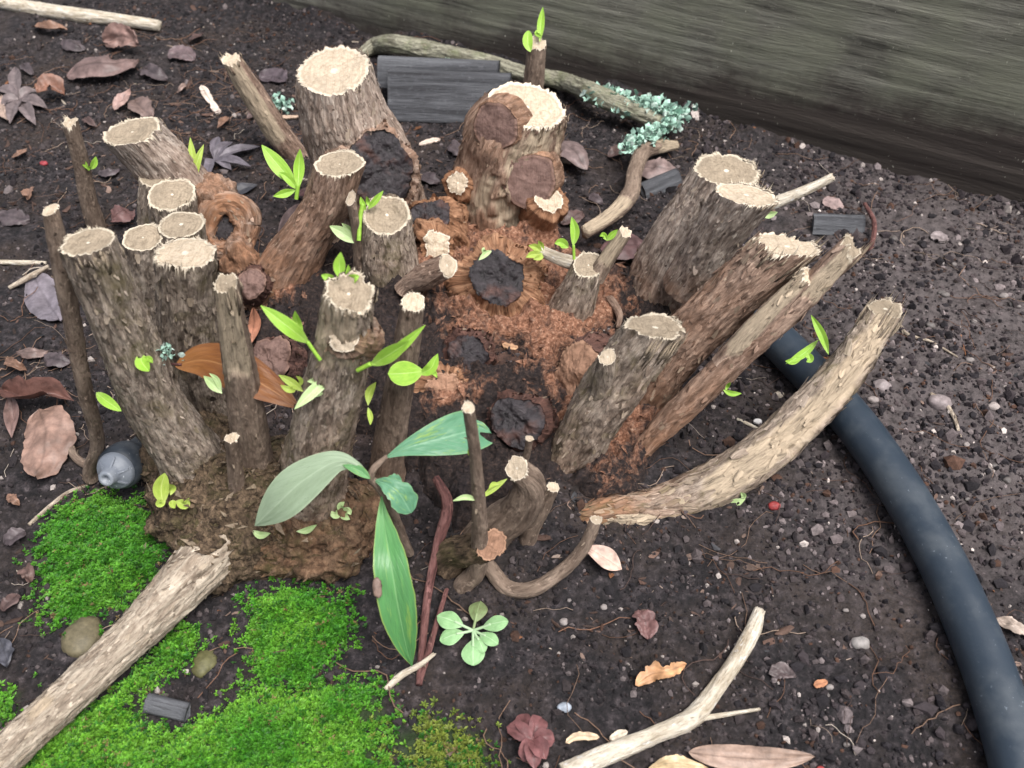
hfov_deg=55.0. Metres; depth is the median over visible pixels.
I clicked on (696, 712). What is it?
bare twig
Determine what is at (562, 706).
pebble
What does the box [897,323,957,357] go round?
white root
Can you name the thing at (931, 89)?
timber board
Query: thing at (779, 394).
pebble
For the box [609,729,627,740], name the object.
wood chip
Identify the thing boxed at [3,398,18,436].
dead leaf
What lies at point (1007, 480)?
pebble
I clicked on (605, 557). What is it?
dead leaf
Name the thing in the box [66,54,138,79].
dead leaf
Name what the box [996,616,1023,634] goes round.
dead leaf
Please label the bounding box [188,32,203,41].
leaf scrap
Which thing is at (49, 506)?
straw
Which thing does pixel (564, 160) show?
wood chip
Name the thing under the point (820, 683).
wood chip
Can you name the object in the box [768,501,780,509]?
berry
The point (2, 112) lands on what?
dead leaf
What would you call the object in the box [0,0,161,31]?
grey stick
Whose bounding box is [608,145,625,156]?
leaf scrap
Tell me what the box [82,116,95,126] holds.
leaf scrap
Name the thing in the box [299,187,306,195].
dead leaf
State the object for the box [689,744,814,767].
dead leaf
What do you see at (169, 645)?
moss
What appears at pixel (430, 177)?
leaf scrap
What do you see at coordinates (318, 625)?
moss
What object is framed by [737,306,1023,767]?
garden hose
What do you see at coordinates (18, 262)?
grey straw
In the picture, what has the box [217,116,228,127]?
leaf scrap
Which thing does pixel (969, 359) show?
pebble
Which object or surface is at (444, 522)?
red twig
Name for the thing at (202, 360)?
orange leaf
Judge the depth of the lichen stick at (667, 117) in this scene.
0.58 m
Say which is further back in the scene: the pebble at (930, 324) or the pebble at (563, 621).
the pebble at (930, 324)
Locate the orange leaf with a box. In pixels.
[171,343,296,407]
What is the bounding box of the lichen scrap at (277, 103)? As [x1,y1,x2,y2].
[272,91,294,114]
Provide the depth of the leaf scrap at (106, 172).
0.55 m
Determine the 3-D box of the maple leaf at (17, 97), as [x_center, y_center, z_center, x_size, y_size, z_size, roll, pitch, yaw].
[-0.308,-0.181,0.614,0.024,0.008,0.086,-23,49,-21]
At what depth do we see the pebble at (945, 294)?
0.48 m
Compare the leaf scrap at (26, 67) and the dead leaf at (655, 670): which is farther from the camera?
the leaf scrap at (26, 67)
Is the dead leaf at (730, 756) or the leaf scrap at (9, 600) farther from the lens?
the leaf scrap at (9, 600)
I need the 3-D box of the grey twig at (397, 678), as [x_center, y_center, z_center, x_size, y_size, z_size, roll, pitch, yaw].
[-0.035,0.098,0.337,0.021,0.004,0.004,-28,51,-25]
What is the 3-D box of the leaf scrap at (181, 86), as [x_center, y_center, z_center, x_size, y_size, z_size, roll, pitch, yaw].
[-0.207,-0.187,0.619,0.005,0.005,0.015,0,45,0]
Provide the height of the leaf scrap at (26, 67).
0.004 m
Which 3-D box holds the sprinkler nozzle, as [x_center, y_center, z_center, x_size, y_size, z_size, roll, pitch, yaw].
[-0.153,0.031,0.391,0.018,0.023,0.033,0,45,0]
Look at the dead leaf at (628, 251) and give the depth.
0.48 m
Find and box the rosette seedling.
[437,601,507,665]
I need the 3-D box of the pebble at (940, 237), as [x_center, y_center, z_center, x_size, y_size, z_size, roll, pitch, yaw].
[0.222,-0.076,0.512,0.008,0.003,0.010,0,45,0]
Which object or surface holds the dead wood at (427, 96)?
on the ground
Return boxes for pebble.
[557,702,571,712]
[559,618,567,625]
[600,604,606,609]
[774,391,783,397]
[825,684,833,689]
[851,636,869,648]
[867,396,878,403]
[873,379,891,391]
[926,322,934,327]
[927,394,952,409]
[941,292,949,296]
[965,357,973,362]
[987,402,999,410]
[999,293,1007,298]
[1002,477,1010,483]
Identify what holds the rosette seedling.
on the ground
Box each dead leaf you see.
[0,95,8,120]
[0,375,73,400]
[0,638,14,666]
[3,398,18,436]
[20,405,76,478]
[24,273,61,321]
[35,73,64,95]
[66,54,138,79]
[102,22,138,47]
[110,205,134,222]
[112,89,130,109]
[168,45,195,60]
[237,182,256,194]
[248,307,260,341]
[259,68,287,83]
[278,203,299,231]
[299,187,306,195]
[560,140,588,169]
[588,545,621,570]
[600,234,642,259]
[632,609,658,639]
[635,660,685,686]
[642,157,675,178]
[649,754,707,767]
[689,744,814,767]
[769,661,795,678]
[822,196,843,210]
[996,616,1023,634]
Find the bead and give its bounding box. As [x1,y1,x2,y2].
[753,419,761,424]
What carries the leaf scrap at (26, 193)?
on the ground
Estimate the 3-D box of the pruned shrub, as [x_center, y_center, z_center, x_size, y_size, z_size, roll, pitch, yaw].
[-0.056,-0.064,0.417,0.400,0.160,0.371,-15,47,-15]
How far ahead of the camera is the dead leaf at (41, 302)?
0.47 m
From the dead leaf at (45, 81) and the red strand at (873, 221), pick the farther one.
the dead leaf at (45, 81)
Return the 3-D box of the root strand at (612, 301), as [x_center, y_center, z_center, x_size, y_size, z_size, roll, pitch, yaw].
[0.046,-0.036,0.457,0.011,0.009,0.023,0,45,0]
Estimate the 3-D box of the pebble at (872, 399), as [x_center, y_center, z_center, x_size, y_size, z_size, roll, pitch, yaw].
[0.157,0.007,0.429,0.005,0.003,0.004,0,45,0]
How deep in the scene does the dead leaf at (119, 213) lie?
0.52 m
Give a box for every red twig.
[416,475,452,685]
[420,588,448,680]
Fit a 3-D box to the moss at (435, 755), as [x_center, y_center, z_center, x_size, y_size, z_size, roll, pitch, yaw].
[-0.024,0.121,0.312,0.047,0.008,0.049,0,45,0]
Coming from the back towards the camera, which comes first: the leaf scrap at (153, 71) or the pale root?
the leaf scrap at (153, 71)
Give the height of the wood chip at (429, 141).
0.002 m
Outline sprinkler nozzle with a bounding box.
[97,436,143,488]
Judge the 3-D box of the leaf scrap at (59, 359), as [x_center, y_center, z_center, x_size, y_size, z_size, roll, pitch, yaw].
[-0.206,-0.011,0.445,0.010,0.003,0.012,-30,52,-27]
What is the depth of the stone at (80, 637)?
0.35 m
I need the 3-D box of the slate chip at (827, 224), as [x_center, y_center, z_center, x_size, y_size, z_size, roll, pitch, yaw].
[0.172,-0.083,0.517,0.027,0.010,0.010,0,45,0]
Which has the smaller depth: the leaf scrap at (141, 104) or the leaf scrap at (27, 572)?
the leaf scrap at (27, 572)
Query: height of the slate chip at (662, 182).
0.009 m
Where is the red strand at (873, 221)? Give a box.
[863,202,876,251]
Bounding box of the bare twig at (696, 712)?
[558,607,765,767]
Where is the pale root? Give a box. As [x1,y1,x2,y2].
[929,392,961,436]
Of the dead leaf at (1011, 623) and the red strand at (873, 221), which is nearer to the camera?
the dead leaf at (1011, 623)
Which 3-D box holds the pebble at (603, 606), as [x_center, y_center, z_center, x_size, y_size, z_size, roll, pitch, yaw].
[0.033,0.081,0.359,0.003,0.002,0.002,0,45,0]
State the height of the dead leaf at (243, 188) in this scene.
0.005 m
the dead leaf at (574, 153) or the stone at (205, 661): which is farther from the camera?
the dead leaf at (574, 153)
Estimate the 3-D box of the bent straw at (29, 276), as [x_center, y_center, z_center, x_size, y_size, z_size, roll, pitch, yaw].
[-0.237,-0.052,0.483,0.021,0.005,0.005,-32,53,-28]
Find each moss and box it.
[0,672,40,730]
[12,484,171,636]
[22,660,408,767]
[108,617,216,711]
[220,576,366,696]
[368,696,510,767]
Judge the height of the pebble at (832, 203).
0.003 m
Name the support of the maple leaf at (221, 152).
on the ground
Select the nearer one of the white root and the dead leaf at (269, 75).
the white root
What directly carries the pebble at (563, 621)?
on the ground
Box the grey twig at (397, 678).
[383,652,435,690]
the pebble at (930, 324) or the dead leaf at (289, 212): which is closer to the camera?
the pebble at (930, 324)
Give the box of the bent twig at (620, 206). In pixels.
[580,139,679,238]
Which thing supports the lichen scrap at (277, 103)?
on the ground
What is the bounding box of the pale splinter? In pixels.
[736,418,757,427]
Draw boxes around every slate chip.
[641,168,681,198]
[811,213,865,235]
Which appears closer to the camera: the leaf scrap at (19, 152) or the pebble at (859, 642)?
the pebble at (859, 642)
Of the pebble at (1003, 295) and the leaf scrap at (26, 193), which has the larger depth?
the leaf scrap at (26, 193)
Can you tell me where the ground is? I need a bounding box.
[0,0,1023,767]
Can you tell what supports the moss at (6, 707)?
on the ground
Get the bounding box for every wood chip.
[143,693,189,722]
[199,85,212,103]
[210,100,220,113]
[282,115,298,118]
[419,138,439,145]
[502,342,517,349]
[560,158,571,163]
[565,731,598,743]
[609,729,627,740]
[813,679,827,687]
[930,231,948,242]
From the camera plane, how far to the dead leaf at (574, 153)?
0.55 m
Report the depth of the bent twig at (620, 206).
0.51 m
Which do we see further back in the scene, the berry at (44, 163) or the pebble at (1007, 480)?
the berry at (44, 163)
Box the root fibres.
[0,28,1023,767]
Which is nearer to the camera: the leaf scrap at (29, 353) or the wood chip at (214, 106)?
the leaf scrap at (29, 353)
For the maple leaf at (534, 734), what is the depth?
0.32 m
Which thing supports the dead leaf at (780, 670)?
on the ground
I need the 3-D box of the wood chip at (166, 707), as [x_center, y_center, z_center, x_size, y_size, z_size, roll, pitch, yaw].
[-0.115,0.108,0.329,0.016,0.005,0.009,0,45,0]
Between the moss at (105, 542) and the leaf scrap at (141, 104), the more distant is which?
the leaf scrap at (141, 104)
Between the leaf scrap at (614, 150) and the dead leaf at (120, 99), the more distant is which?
the dead leaf at (120, 99)
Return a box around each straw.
[0,260,46,265]
[8,265,48,289]
[27,485,87,525]
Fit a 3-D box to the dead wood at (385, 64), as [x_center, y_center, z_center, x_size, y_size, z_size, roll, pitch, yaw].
[-0.045,-0.190,0.607,0.075,0.020,0.017,4,45,4]
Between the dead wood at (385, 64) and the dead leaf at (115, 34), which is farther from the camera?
the dead leaf at (115, 34)
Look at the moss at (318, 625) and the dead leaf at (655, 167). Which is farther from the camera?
the dead leaf at (655, 167)
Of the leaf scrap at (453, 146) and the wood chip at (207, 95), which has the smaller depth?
the leaf scrap at (453, 146)
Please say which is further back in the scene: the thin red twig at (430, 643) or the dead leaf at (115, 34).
the dead leaf at (115, 34)
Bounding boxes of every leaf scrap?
[0,208,30,225]
[0,593,20,611]
[3,357,26,370]
[3,527,25,545]
[6,494,19,504]
[12,148,26,157]
[16,347,47,358]
[17,562,34,582]
[19,62,33,74]
[20,187,33,199]
[32,20,66,29]
[43,352,69,367]
[60,39,85,50]
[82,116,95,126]
[97,168,119,176]
[128,96,153,116]
[138,63,167,80]
[177,83,185,92]
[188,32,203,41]
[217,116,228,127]
[420,172,439,184]
[447,139,459,155]
[561,209,584,224]
[588,193,603,204]
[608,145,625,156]
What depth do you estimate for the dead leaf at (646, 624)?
0.35 m
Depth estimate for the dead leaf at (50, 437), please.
0.41 m
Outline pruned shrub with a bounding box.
[0,8,908,767]
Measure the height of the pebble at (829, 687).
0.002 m
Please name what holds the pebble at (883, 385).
on the ground
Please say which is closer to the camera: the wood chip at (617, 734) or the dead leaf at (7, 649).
the wood chip at (617, 734)
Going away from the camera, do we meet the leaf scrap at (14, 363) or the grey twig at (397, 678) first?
the grey twig at (397, 678)
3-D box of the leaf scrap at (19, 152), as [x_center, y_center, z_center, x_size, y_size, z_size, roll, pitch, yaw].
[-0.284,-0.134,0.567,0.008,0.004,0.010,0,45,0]
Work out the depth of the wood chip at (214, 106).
0.61 m
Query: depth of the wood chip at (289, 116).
0.60 m
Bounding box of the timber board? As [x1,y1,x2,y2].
[273,0,1023,202]
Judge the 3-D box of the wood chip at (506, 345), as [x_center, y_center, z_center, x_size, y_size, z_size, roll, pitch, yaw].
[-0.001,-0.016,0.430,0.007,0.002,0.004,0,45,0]
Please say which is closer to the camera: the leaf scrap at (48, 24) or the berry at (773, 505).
the berry at (773, 505)
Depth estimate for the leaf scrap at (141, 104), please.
0.60 m
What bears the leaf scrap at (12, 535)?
on the ground
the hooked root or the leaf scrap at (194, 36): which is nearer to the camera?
the hooked root
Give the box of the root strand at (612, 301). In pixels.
[606,295,622,328]
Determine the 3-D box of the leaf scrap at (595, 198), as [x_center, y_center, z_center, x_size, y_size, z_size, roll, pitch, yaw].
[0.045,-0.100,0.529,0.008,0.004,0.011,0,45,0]
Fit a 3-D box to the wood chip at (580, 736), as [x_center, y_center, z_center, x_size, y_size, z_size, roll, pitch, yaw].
[0.023,0.114,0.318,0.011,0.002,0.004,0,45,0]
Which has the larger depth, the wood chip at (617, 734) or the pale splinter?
the pale splinter
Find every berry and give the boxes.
[40,161,47,165]
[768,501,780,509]
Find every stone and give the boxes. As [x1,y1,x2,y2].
[61,616,101,657]
[191,650,216,677]
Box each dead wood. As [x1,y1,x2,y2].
[377,56,499,87]
[387,69,511,122]
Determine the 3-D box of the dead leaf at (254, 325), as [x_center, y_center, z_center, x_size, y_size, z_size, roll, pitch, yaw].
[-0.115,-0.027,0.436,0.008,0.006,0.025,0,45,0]
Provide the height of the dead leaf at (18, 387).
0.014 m
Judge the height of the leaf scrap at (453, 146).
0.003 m
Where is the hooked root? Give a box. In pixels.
[68,445,84,467]
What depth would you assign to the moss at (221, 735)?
0.32 m
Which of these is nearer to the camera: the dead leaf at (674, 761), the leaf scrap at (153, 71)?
the dead leaf at (674, 761)
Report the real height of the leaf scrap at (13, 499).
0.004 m
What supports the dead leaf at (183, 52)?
on the ground
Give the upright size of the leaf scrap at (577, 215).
0.004 m
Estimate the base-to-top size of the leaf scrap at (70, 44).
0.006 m
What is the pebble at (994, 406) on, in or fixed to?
on the ground
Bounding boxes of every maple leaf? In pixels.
[0,67,47,124]
[203,136,259,171]
[507,714,554,767]
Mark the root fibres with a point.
(510, 360)
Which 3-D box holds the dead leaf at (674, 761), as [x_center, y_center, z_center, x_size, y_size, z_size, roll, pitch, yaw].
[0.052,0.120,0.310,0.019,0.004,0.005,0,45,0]
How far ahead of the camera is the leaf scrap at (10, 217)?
0.53 m
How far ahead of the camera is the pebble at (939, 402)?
0.42 m
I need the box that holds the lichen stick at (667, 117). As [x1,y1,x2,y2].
[358,34,697,153]

